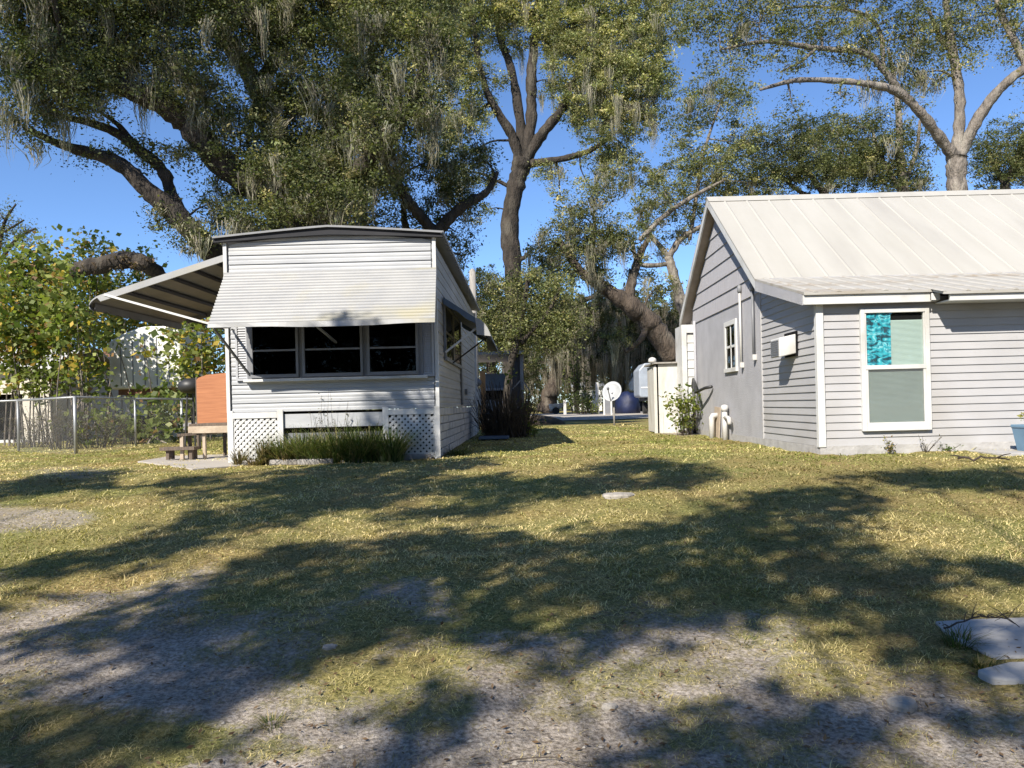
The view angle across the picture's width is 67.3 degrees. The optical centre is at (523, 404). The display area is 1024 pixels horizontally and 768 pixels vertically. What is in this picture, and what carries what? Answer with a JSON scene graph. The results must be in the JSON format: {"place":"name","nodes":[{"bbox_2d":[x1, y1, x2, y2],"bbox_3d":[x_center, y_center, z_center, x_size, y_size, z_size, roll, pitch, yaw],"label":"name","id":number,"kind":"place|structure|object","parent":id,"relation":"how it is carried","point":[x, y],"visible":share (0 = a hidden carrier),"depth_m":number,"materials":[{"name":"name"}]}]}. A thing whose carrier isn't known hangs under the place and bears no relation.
{"place":"outdoors","nodes":[
{"label":"outdoors","id":0,"kind":"place"},
{"bbox_2d":[179,411,647,429],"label":"road","id":1,"kind":"structure","parent":0,"point":[571,416],"depth_m":41.67,"materials":[{"name":"asphalt"}]},
{"bbox_2d":[480,388,502,419],"bbox_3d":[-1.287,0.002,37.085,2.000,1.560,4.830,-1,0,0],"label":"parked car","id":2,"kind":"object","parent":1,"relation":"on","point":[487,391],"visible":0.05,"depth_m":35.56,"materials":[{"name":"blue metal"}]},
{"bbox_2d":[478,350,523,411],"bbox_3d":[-1.646,-0.785,37.000,3.360,3.152,6.000,-1,0,0],"label":"carport","id":3,"kind":"object","parent":1,"relation":"on","point":[517,367],"visible":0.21,"depth_m":34.60,"materials":[{"name":"metal"}]},
{"bbox_2d":[549,402,573,413],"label":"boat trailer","id":4,"kind":"object","parent":1,"relation":"on","point":[554,408],"visible":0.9,"depth_m":55.65,"materials":[{"name":"metal"}]},
{"bbox_2d":[559,348,592,413],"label":"bush","id":5,"kind":"object","parent":1,"relation":"on","point":[575,380],"visible":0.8,"depth_m":54.79,"materials":[{"name":"green plant"}]},
{"bbox_2d":[603,398,611,414],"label":"utility box","id":6,"kind":"object","parent":1,"relation":"on","point":[607,407],"visible":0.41,"depth_m":46.03,"materials":[{"name":"white paint"}]},
{"bbox_2d":[633,363,650,413],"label":"travel trailer","id":7,"kind":"object","parent":1,"relation":"on","point":[640,384],"visible":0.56,"depth_m":45.07,"materials":[{"name":"metal"}]},
{"bbox_2d":[610,55,792,324],"bbox_3d":[9.353,-8.637,39.921,9.776,18.422,4.176,-1,0,0],"label":"live oak","id":8,"kind":"object","parent":1,"relation":"on","point":[730,179],"visible":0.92,"depth_m":39.70,"materials":[{"name":"green plant"}]},
{"bbox_2d":[966,111,1023,189],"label":"live oak","id":9,"kind":"object","parent":1,"relation":"on","point":[1013,165],"visible":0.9,"depth_m":39.76,"materials":[{"name":"green plant"}]},
{"bbox_2d":[0,406,1023,767],"bbox_3d":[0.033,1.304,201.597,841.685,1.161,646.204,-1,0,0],"label":"ground","id":10,"kind":"structure","parent":0,"point":[336,730],"depth_m":4.04,"materials":[{"name":"plant"}]},
{"bbox_2d":[0,706,44,729],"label":"weed tuft","id":11,"kind":"object","parent":10,"relation":"on","point":[20,719],"visible":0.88,"depth_m":3.11,"materials":[{"name":"green plant"}]},
{"bbox_2d":[0,193,51,270],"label":"bare tree","id":12,"kind":"object","parent":10,"relation":"on","point":[4,229],"visible":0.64,"depth_m":29.96,"materials":[{"name":"plant"}]},
{"bbox_2d":[0,405,72,447],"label":"dry brush","id":13,"kind":"object","parent":10,"relation":"on","point":[27,443],"visible":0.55,"depth_m":18.96,"materials":[{"name":"brown plant"}]},
{"bbox_2d":[0,233,103,445],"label":"tall shrub","id":14,"kind":"object","parent":10,"relation":"on","point":[32,351],"visible":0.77,"depth_m":20.40,"materials":[{"name":"green plant"}]},
{"bbox_2d":[0,347,120,442],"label":"garage","id":15,"kind":"structure","parent":10,"relation":"on","point":[64,401],"depth_m":24.20,"materials":[{"name":"white paint"}]},
{"bbox_2d":[19,402,101,449],"bbox_3d":[-10.665,0.429,17.593,1.745,1.182,1.852,-1,0,0],"label":"dry brush","id":16,"kind":"object","parent":10,"relation":"on","point":[57,435],"visible":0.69,"depth_m":17.58,"materials":[{"name":"brown plant"}]},
{"bbox_2d":[18,225,123,444],"bbox_3d":[-12.981,-2.281,22.148,3.032,6.736,6.715,-1,0,-23],"label":"tall shrub","id":17,"kind":"object","parent":10,"relation":"on","point":[66,323],"visible":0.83,"depth_m":20.11,"materials":[{"name":"green plant"}]},
{"bbox_2d":[13,224,168,440],"bbox_3d":[-13.554,-2.378,24.252,4.858,6.937,1.808,-1,0,0],"label":"tall shrub","id":18,"kind":"object","parent":10,"relation":"on","point":[112,248],"visible":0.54,"depth_m":24.09,"materials":[{"name":"green plant"}]},
{"bbox_2d":[48,399,133,448],"bbox_3d":[-9.888,0.437,17.775,1.679,1.128,1.709,-1,0,0],"label":"dry brush","id":19,"kind":"object","parent":10,"relation":"on","point":[92,433],"visible":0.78,"depth_m":17.74,"materials":[{"name":"brown plant"}]},
{"bbox_2d":[64,352,146,415],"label":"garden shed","id":20,"kind":"structure","parent":10,"relation":"on","point":[140,408],"depth_m":27.43,"materials":[{"name":"metal"}]},
{"bbox_2d":[0,395,227,453],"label":"chain link fence","id":21,"kind":"object","parent":10,"relation":"on","point":[75,412],"visible":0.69,"depth_m":16.62,"materials":[{"name":"metal"}]},
{"bbox_2d":[48,374,194,445],"bbox_3d":[-10.140,0.369,19.617,3.669,2.340,1.826,-1,0,-9],"label":"tall shrub","id":22,"kind":"object","parent":10,"relation":"on","point":[152,420],"visible":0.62,"depth_m":19.55,"materials":[{"name":"green plant"}]},
{"bbox_2d":[91,411,166,444],"bbox_3d":[-10.052,0.559,19.379,1.579,0.893,1.844,-1,0,21],"label":"dry brush","id":23,"kind":"object","parent":10,"relation":"on","point":[132,437],"visible":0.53,"depth_m":19.25,"materials":[{"name":"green plant"}]},
{"bbox_2d":[78,316,189,441],"bbox_3d":[-10.355,-0.750,20.596,2.690,3.532,1.532,-1,0,0],"label":"tall shrub","id":24,"kind":"object","parent":10,"relation":"on","point":[147,353],"visible":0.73,"depth_m":20.63,"materials":[{"name":"green plant"}]},
{"bbox_2d":[70,254,224,437],"bbox_3d":[-12.151,-2.005,25.375,5.436,6.123,2.816,-1,0,0],"label":"tall shrub","id":25,"kind":"object","parent":10,"relation":"on","point":[132,324],"visible":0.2,"depth_m":25.02,"materials":[{"name":"green plant"}]},
{"bbox_2d":[109,326,211,439],"bbox_3d":[-10.837,-0.702,23.094,2.060,3.445,2.212,-1,0,0],"label":"camper trailer","id":26,"kind":"object","parent":10,"relation":"on","point":[132,364],"visible":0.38,"depth_m":22.00,"materials":[{"name":"white paint"}]},
{"bbox_2d":[145,317,225,439],"bbox_3d":[-9.213,-1.150,21.455,2.927,4.273,2.726,-1,0,0],"label":"tall shrub","id":27,"kind":"object","parent":10,"relation":"on","point":[205,359],"visible":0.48,"depth_m":21.10,"materials":[{"name":"green plant"}]},
{"bbox_2d":[138,454,239,469],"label":"patio","id":28,"kind":"structure","parent":10,"relation":"on","point":[202,463],"depth_m":11.43,"materials":[{"name":"concrete"}]},
{"bbox_2d":[159,446,200,459],"bbox_3d":[-5.397,0.758,12.085,0.541,0.195,0.270,-1,0,0],"label":"bench","id":29,"kind":"object","parent":28,"relation":"on","point":[170,453],"visible":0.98,"depth_m":12.00,"materials":[{"name":"brown wood"}]},
{"bbox_2d":[177,433,218,458],"bbox_3d":[-4.981,0.622,12.306,1.034,0.445,0.247,-1,0,-24],"label":"bench","id":30,"kind":"object","parent":28,"relation":"on","point":[189,442],"visible":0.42,"depth_m":12.05,"materials":[{"name":"brown wood"}]},
{"bbox_2d":[188,422,227,457],"bbox_3d":[-4.840,0.566,12.453,0.865,0.550,0.765,-1,0,0],"label":"picnic table","id":31,"kind":"object","parent":28,"relation":"on","point":[203,428],"visible":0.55,"depth_m":12.10,"materials":[{"name":"brown wood"}]},
{"bbox_2d":[178,378,201,447],"bbox_3d":[-7.128,0.178,16.500,0.540,1.502,0.540,-1,0,0],"label":"barbecue grill","id":32,"kind":"object","parent":10,"relation":"on","point":[187,386],"visible":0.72,"depth_m":16.39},
{"bbox_2d":[195,373,226,445],"bbox_3d":[-6.479,0.122,16.235,0.879,1.580,0.070,-1,0,0],"label":"reed screen","id":33,"kind":"object","parent":10,"relation":"on","point":[211,403],"visible":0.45,"depth_m":16.20,"materials":[{"name":"brown wood"}]},
{"bbox_2d":[221,447,252,464],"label":"dry tuft","id":34,"kind":"object","parent":10,"relation":"on","point":[240,457],"visible":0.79,"depth_m":10.64,"materials":[{"name":"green plant"}]},
{"bbox_2d":[0,0,488,263],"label":"live oak","id":35,"kind":"object","parent":10,"relation":"on","point":[314,174],"visible":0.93,"depth_m":21.95,"materials":[{"name":"green plant"}]},
{"bbox_2d":[1,251,195,415],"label":"arching limb","id":36,"kind":"object","parent":35,"relation":"attached to","point":[123,260],"visible":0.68,"depth_m":22.82,"materials":[{"name":"brown wood"}]},
{"bbox_2d":[236,453,275,465],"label":"dry tuft","id":37,"kind":"object","parent":10,"relation":"on","point":[257,461],"visible":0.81,"depth_m":10.57,"materials":[{"name":"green plant"}]},
{"bbox_2d":[248,435,279,464],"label":"dry tuft","id":38,"kind":"object","parent":10,"relation":"on","point":[262,450],"visible":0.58,"depth_m":10.66,"materials":[{"name":"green plant"}]},
{"bbox_2d":[247,709,298,731],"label":"weed tuft","id":39,"kind":"object","parent":10,"relation":"on","point":[273,717],"visible":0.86,"depth_m":3.04,"materials":[{"name":"green plant"}]},
{"bbox_2d":[241,434,317,459],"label":"strappy plant","id":40,"kind":"object","parent":10,"relation":"on","point":[277,447],"visible":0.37,"depth_m":10.69,"materials":[{"name":"green plant"}]},
{"bbox_2d":[269,459,297,464],"bbox_3d":[-3.323,0.800,10.677,0.400,0.094,0.140,-1,0,3],"label":"border block","id":41,"kind":"object","parent":10,"relation":"on","point":[282,462],"depth_m":10.61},
{"bbox_2d":[89,225,497,462],"bbox_3d":[-3.442,-0.866,15.340,5.838,3.429,10.120,-1,0,0],"label":"mobile home","id":42,"kind":"object","parent":10,"relation":"on","point":[358,320],"visible":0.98,"depth_m":11.19,"materials":[{"name":"metal"}]},
{"bbox_2d":[249,327,298,377],"bbox_3d":[-3.615,-0.827,11.135,0.695,0.865,0.050,-1,0,0],"label":"window","id":43,"kind":"structure","parent":42,"relation":"in","point":[274,351],"depth_m":11.14,"materials":[{"name":"black glass"}]},
{"bbox_2d":[301,326,363,376],"bbox_3d":[-2.773,-0.848,11.135,0.874,0.865,0.050,-1,0,0],"label":"window","id":44,"kind":"structure","parent":42,"relation":"in","point":[321,356],"depth_m":11.14,"materials":[{"name":"black glass"}]},
{"bbox_2d":[366,323,418,374],"bbox_3d":[-1.902,-0.870,11.135,0.741,0.865,0.050,-1,0,0],"label":"window","id":45,"kind":"structure","parent":42,"relation":"in","point":[392,349],"depth_m":11.14,"materials":[{"name":"black glass"}]},
{"bbox_2d":[443,303,461,368],"bbox_3d":[-1.269,-1.194,13.875,0.040,0.950,3.050,-1,0,0],"label":"window","id":46,"kind":"structure","parent":42,"relation":"in","point":[452,324],"depth_m":13.56,"materials":[{"name":"black glass"}]},
{"bbox_2d":[250,424,341,458],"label":"strappy plant","id":47,"kind":"object","parent":10,"relation":"on","point":[298,453],"visible":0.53,"depth_m":10.62,"materials":[{"name":"green plant"}]},
{"bbox_2d":[266,433,354,459],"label":"strappy plant","id":48,"kind":"object","parent":10,"relation":"on","point":[318,456],"visible":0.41,"depth_m":10.51,"materials":[{"name":"green plant"}]},
{"bbox_2d":[297,458,332,464],"bbox_3d":[-2.869,0.791,10.603,0.486,0.097,0.140,-1,0,-4],"label":"border block","id":49,"kind":"object","parent":10,"relation":"on","point":[310,461],"depth_m":10.53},
{"bbox_2d":[308,389,349,446],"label":"seed stalk plant","id":50,"kind":"object","parent":10,"relation":"on","point":[327,421],"visible":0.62,"depth_m":11.10,"materials":[{"name":"green plant"}]},
{"bbox_2d":[285,421,378,463],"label":"strappy plant","id":51,"kind":"object","parent":10,"relation":"on","point":[335,456],"visible":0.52,"depth_m":10.54,"materials":[{"name":"green plant"}]},
{"bbox_2d":[0,267,686,409],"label":"woods","id":52,"kind":"object","parent":10,"relation":"on","point":[219,368],"visible":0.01,"depth_m":88.84,"materials":[{"name":"plant"}]},
{"bbox_2d":[306,434,395,463],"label":"strappy plant","id":53,"kind":"object","parent":10,"relation":"on","point":[355,457],"visible":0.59,"depth_m":10.52,"materials":[{"name":"green plant"}]},
{"bbox_2d":[312,417,406,462],"bbox_3d":[-2.287,0.481,10.858,1.715,0.693,1.671,-1,0,0],"label":"strappy plant","id":54,"kind":"object","parent":10,"relation":"on","point":[366,448],"visible":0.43,"depth_m":10.60,"materials":[{"name":"green plant"}]},
{"bbox_2d":[352,421,432,461],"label":"strappy plant","id":55,"kind":"object","parent":10,"relation":"on","point":[395,451],"visible":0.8,"depth_m":10.62,"materials":[{"name":"green plant"}]},
{"bbox_2d":[147,368,647,419],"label":"woods","id":56,"kind":"object","parent":10,"relation":"on","point":[563,396],"visible":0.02,"depth_m":79.94,"materials":[{"name":"plant"}]},
{"bbox_2d":[411,453,431,458],"bbox_3d":[-1.494,0.757,11.213,0.303,0.100,0.140,-1,0,-3],"label":"border block","id":57,"kind":"object","parent":10,"relation":"on","point":[421,456],"depth_m":11.14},
{"bbox_2d":[354,119,510,275],"bbox_3d":[-3.232,-4.466,26.115,6.323,10.916,3.434,-1,0,0],"label":"live oak","id":58,"kind":"object","parent":10,"relation":"on","point":[420,214],"visible":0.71,"depth_m":26.09,"materials":[{"name":"green plant"}]},
{"bbox_2d":[444,445,486,455],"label":"grass tuft","id":59,"kind":"object","parent":10,"relation":"on","point":[456,452],"visible":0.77,"depth_m":11.84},
{"bbox_2d":[469,268,479,429],"bbox_3d":[-1.549,-1.687,24.000,0.247,5.150,0.260,-1,0,0],"label":"utility pole","id":60,"kind":"object","parent":10,"relation":"on","point":[472,278],"visible":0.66,"depth_m":23.92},
{"bbox_2d":[477,371,485,427],"bbox_3d":[-1.234,-0.078,21.460,0.323,1.718,0.320,-1,0,0],"label":"meter post","id":61,"kind":"object","parent":10,"relation":"on","point":[481,380],"visible":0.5,"depth_m":21.50,"materials":[{"name":"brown wood"}]},
{"bbox_2d":[479,435,508,439],"bbox_3d":[-0.657,0.722,17.000,0.650,0.050,0.800,-1,0,0],"label":"dark board","id":62,"kind":"object","parent":10,"relation":"on","point":[493,437],"visible":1,"depth_m":16.60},
{"bbox_2d":[468,377,543,437],"bbox_3d":[-0.437,0.058,17.811,1.912,1.451,1.489,-1,0,0],"label":"dead palm clump","id":63,"kind":"object","parent":10,"relation":"on","point":[510,424],"visible":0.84,"depth_m":17.48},
{"bbox_2d":[465,264,548,399],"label":"live oak","id":64,"kind":"object","parent":10,"relation":"on","point":[491,367],"visible":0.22,"depth_m":49.74,"materials":[{"name":"green plant"}]},
{"bbox_2d":[491,634,530,648],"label":"weed tuft","id":65,"kind":"object","parent":10,"relation":"on","point":[510,641],"visible":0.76,"depth_m":3.82,"materials":[{"name":"green plant"}]},
{"bbox_2d":[0,442,1023,767],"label":"fallen leaves","id":66,"kind":"object","parent":10,"relation":"on","point":[510,652],"visible":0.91,"depth_m":3.42,"materials":[{"name":"brown plant"}]},
{"bbox_2d":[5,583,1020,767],"bbox_3d":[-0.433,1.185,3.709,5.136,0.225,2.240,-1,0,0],"label":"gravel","id":67,"kind":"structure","parent":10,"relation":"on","point":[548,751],"depth_m":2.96,"materials":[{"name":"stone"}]},
{"bbox_2d":[516,390,539,432],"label":"vine weed","id":68,"kind":"object","parent":10,"relation":"on","point":[526,407],"visible":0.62,"depth_m":17.71,"materials":[{"name":"green plant"}]},
{"bbox_2d":[527,415,545,436],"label":"vine weed","id":69,"kind":"object","parent":10,"relation":"on","point":[534,431],"visible":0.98,"depth_m":17.55,"materials":[{"name":"green plant"}]},
{"bbox_2d":[476,254,598,412],"bbox_3d":[0.118,-2.139,25.244,4.862,6.036,3.121,-1,0,0],"label":"young oak","id":70,"kind":"object","parent":10,"relation":"on","point":[543,314],"visible":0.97,"depth_m":25.00,"materials":[{"name":"green plant"}]},
{"bbox_2d":[502,756,582,765],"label":"fallen twig","id":71,"kind":"object","parent":10,"relation":"on","point":[538,757],"visible":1,"depth_m":2.69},
{"bbox_2d":[410,0,696,381],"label":"live oak","id":72,"kind":"object","parent":10,"relation":"on","point":[577,31],"visible":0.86,"depth_m":40.78,"materials":[{"name":"green plant"}]},
{"bbox_2d":[524,288,634,413],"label":"live oak","id":73,"kind":"object","parent":10,"relation":"on","point":[592,342],"visible":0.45,"depth_m":58.87,"materials":[{"name":"green plant"}]},
{"bbox_2d":[568,389,595,413],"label":"bush","id":74,"kind":"object","parent":10,"relation":"on","point":[583,408],"visible":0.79,"depth_m":50.80,"materials":[{"name":"green plant"}]},
{"bbox_2d":[570,378,604,410],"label":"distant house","id":75,"kind":"structure","parent":10,"relation":"on","point":[600,399],"depth_m":75.00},
{"bbox_2d":[582,396,602,413],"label":"bush","id":76,"kind":"object","parent":10,"relation":"on","point":[592,406],"visible":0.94,"depth_m":48.92,"materials":[{"name":"green plant"}]},
{"bbox_2d":[518,154,683,378],"bbox_3d":[3.878,-5.176,34.341,8.324,12.166,3.234,-1,0,-15],"label":"live oak","id":77,"kind":"object","parent":10,"relation":"on","point":[656,333],"visible":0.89,"depth_m":34.05,"materials":[{"name":"green plant"}]},
{"bbox_2d":[602,702,617,711],"bbox_3d":[0.344,1.211,3.081,0.066,0.027,0.049,-1,0,0],"label":"flat stone","id":78,"kind":"object","parent":10,"relation":"on","point":[607,706],"visible":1,"depth_m":3.07,"materials":[{"name":"stone"}]},
{"bbox_2d":[602,381,621,425],"bbox_3d":[2.779,0.011,24.866,0.638,1.540,0.572,-1,0,-34],"label":"satellite dish","id":79,"kind":"object","parent":10,"relation":"on","point":[611,390],"visible":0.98,"depth_m":24.98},
{"bbox_2d":[602,492,634,498],"bbox_3d":[0.897,0.853,7.251,0.316,0.053,0.229,-1,0,0],"label":"flat stone","id":80,"kind":"object","parent":10,"relation":"on","point":[615,495],"visible":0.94,"depth_m":7.17,"materials":[{"name":"stone"}]},
{"bbox_2d":[570,282,679,411],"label":"live oak","id":81,"kind":"object","parent":10,"relation":"on","point":[645,350],"visible":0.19,"depth_m":62.67,"materials":[{"name":"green plant"}]},
{"bbox_2d":[615,391,639,413],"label":"tarp cover","id":82,"kind":"object","parent":10,"relation":"on","point":[626,402],"visible":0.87,"depth_m":49.23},
{"bbox_2d":[625,375,642,410],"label":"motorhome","id":83,"kind":"object","parent":10,"relation":"on","point":[631,382],"visible":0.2,"depth_m":62.09,"materials":[{"name":"metal"}]},
{"bbox_2d":[644,357,680,432],"bbox_3d":[3.435,-0.238,18.710,0.920,1.805,1.580,-1,0,0],"label":"fence","id":84,"kind":"object","parent":10,"relation":"on","point":[661,378],"visible":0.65,"depth_m":18.00,"materials":[{"name":"white plastic"}]},
{"bbox_2d":[659,382,703,435],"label":"leafy bush","id":85,"kind":"object","parent":10,"relation":"on","point":[681,407],"visible":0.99,"depth_m":16.58,"materials":[{"name":"green plant"}]},
{"bbox_2d":[691,378,712,433],"bbox_3d":[3.712,0.020,16.795,0.244,1.243,2.616,-1,0,0],"label":"hand rail","id":86,"kind":"object","parent":10,"relation":"on","point":[693,386],"visible":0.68,"depth_m":16.53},
{"bbox_2d":[714,407,720,437],"bbox_3d":[3.819,0.345,15.210,0.058,0.620,0.420,-1,0,0],"label":"plywood board","id":87,"kind":"object","parent":10,"relation":"on","point":[717,422],"visible":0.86,"depth_m":15.12,"materials":[{"name":"brown wood"}]},
{"bbox_2d":[721,405,731,439],"bbox_3d":[3.750,0.351,14.201,0.140,0.710,0.438,-1,0,0],"label":"drain pipe","id":88,"kind":"object","parent":10,"relation":"on","point":[726,420],"visible":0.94,"depth_m":14.30,"materials":[{"name":"white plastic"}]},
{"bbox_2d":[738,108,876,194],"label":"live oak","id":89,"kind":"object","parent":10,"relation":"on","point":[800,173],"visible":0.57,"depth_m":41.76,"materials":[{"name":"green plant"}]},
{"bbox_2d":[644,0,1023,190],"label":"live oak","id":90,"kind":"object","parent":10,"relation":"on","point":[955,150],"visible":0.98,"depth_m":25.93,"materials":[{"name":"green plant"}]},
{"bbox_2d":[675,189,1023,455],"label":"house","id":91,"kind":"structure","parent":10,"relation":"on","point":[846,324],"depth_m":11.47,"materials":[{"name":"wood"}]},
{"bbox_2d":[709,413,717,437],"bbox_3d":[3.753,0.430,15.200,0.187,0.552,0.110,-1,0,0],"label":"drain pipe","id":92,"kind":"object","parent":91,"relation":"attached to","point":[712,416],"visible":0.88,"depth_m":15.15,"materials":[{"name":"white plastic"}]},
{"bbox_2d":[724,318,737,372],"bbox_3d":[3.789,-1.073,14.120,0.050,0.945,0.840,-1,0,0],"label":"side window","id":93,"kind":"structure","parent":91,"relation":"in","point":[730,327],"depth_m":14.10,"materials":[{"name":"white paint"}]},
{"bbox_2d":[859,307,931,430],"bbox_3d":[4.820,-0.459,9.980,0.893,1.586,0.060,-1,0,0],"label":"window","id":94,"kind":"structure","parent":91,"relation":"in","point":[895,361],"depth_m":9.99,"materials":[{"name":"white paint"}]},
{"bbox_2d":[794,48,945,192],"bbox_3d":[16.962,-8.292,37.071,7.157,17.747,3.733,-1,0,0],"label":"live oak","id":95,"kind":"object","parent":10,"relation":"on","point":[863,150],"visible":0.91,"depth_m":36.84,"materials":[{"name":"green plant"}]},
{"bbox_2d":[881,435,896,452],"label":"weed","id":96,"kind":"object","parent":10,"relation":"on","point":[890,449],"visible":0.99,"depth_m":9.85,"materials":[{"name":"green plant"}]},
{"bbox_2d":[886,695,917,713],"bbox_3d":[1.515,1.195,3.071,0.110,0.045,0.119,-1,0,0],"label":"flat stone","id":97,"kind":"object","parent":10,"relation":"on","point":[903,704],"visible":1,"depth_m":3.04,"materials":[{"name":"stone"}]},
{"bbox_2d":[917,619,998,650],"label":"weed tuft","id":98,"kind":"object","parent":10,"relation":"on","point":[948,638],"visible":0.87,"depth_m":3.62,"materials":[{"name":"green plant"}]},
{"bbox_2d":[948,643,1007,672],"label":"weed tuft","id":99,"kind":"object","parent":10,"relation":"on","point":[979,666],"visible":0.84,"depth_m":3.42,"materials":[{"name":"green plant"}]},
{"bbox_2d":[935,617,1023,659],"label":"concrete slab","id":100,"kind":"structure","parent":10,"relation":"on","point":[1008,630],"depth_m":3.68,"materials":[{"name":"concrete"}]},
{"bbox_2d":[942,602,1022,628],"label":"fallen twig","id":101,"kind":"object","parent":100,"relation":"on","point":[980,615],"visible":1,"depth_m":3.68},
{"bbox_2d":[950,453,1010,461],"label":"fallen twig","id":102,"kind":"object","parent":10,"relation":"on","point":[975,459],"visible":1,"depth_m":8.76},
{"bbox_2d":[966,449,1023,455],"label":"doorstep","id":103,"kind":"object","parent":10,"relation":"on","point":[1013,452],"visible":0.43,"depth_m":9.52,"materials":[{"name":"concrete"}]},
{"bbox_2d":[1011,412,1023,450],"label":"planter","id":104,"kind":"object","parent":103,"relation":"on","point":[1018,431],"visible":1,"depth_m":9.57,"materials":[{"name":"blue plastic"}]},
{"bbox_2d":[978,662,1023,684],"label":"concrete slab","id":105,"kind":"structure","parent":10,"relation":"on","point":[1010,673],"depth_m":3.29,"materials":[{"name":"concrete"}]},
{"bbox_2d":[0,424,1023,767],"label":"lawn grass","id":106,"kind":"structure","parent":0,"point":[744,552],"depth_m":5.21,"materials":[{"name":"plant"}]},
{"bbox_2d":[0,0,1023,412],"label":"sky","id":107,"kind":"structure","parent":0,"point":[106,202],"materials":[{"name":"blue"}]},
{"bbox_2d":[529,415,565,424],"bbox_3d":[0.517,0.587,29.000,2.200,0.400,1.517,-1,0,0],"label":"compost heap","id":108,"kind":"object","parent":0,"point":[550,420],"visible":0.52,"depth_m":28.53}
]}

